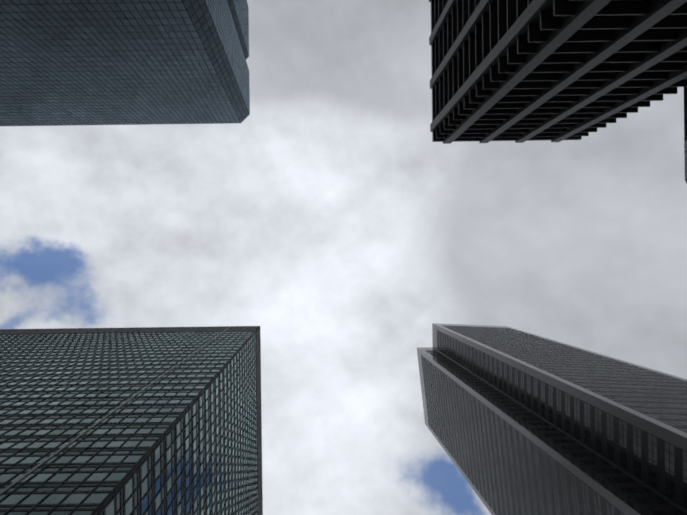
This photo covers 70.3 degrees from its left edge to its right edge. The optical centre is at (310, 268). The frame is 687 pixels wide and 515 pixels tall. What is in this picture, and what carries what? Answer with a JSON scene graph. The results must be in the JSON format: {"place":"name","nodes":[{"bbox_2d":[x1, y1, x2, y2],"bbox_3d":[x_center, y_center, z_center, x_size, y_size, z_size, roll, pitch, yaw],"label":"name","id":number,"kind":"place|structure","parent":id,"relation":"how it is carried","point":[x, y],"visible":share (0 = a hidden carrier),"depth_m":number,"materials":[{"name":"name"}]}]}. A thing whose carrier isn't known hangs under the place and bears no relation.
{"place":"outdoors","nodes":[
{"label":"outdoors","id":0,"kind":"place"},
{"bbox_2d":[0,0,686,514],"label":"sky","id":1,"kind":"structure","parent":0,"point":[330,220],"materials":[{"name":"white"}]},
{"label":"plaza ground","id":2,"kind":"structure","parent":0,"visible":0},
{"bbox_2d":[0,0,249,125],"bbox_3d":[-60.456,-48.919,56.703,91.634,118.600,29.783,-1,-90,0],"label":"skyscraper","id":3,"kind":"structure","parent":2,"relation":"on","point":[101,62],"depth_m":83.90,"materials":[{"name":"blue glass"}]},
{"bbox_2d":[0,326,262,514],"bbox_3d":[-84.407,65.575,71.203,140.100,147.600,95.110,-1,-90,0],"label":"skyscraper","id":4,"kind":"structure","parent":2,"relation":"on","point":[137,421],"depth_m":67.36,"materials":[{"name":"grey glass"}]},
{"bbox_2d":[417,323,686,514],"bbox_3d":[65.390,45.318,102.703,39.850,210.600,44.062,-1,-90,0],"label":"skyscraper","id":5,"kind":"structure","parent":2,"relation":"on","point":[518,422],"depth_m":105.58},
{"bbox_2d":[429,0,686,143],"bbox_3d":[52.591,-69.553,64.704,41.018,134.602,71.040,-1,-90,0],"label":"skyscraper","id":6,"kind":"structure","parent":2,"relation":"on","point":[519,71],"depth_m":91.70,"materials":[{"name":"black metal"}]},
{"bbox_2d":[684,87,686,182],"bbox_3d":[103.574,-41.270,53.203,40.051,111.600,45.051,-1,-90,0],"label":"skyscraper","id":7,"kind":"structure","parent":2,"relation":"on","point":[685,122],"depth_m":108.64,"materials":[{"name":"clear glass"}]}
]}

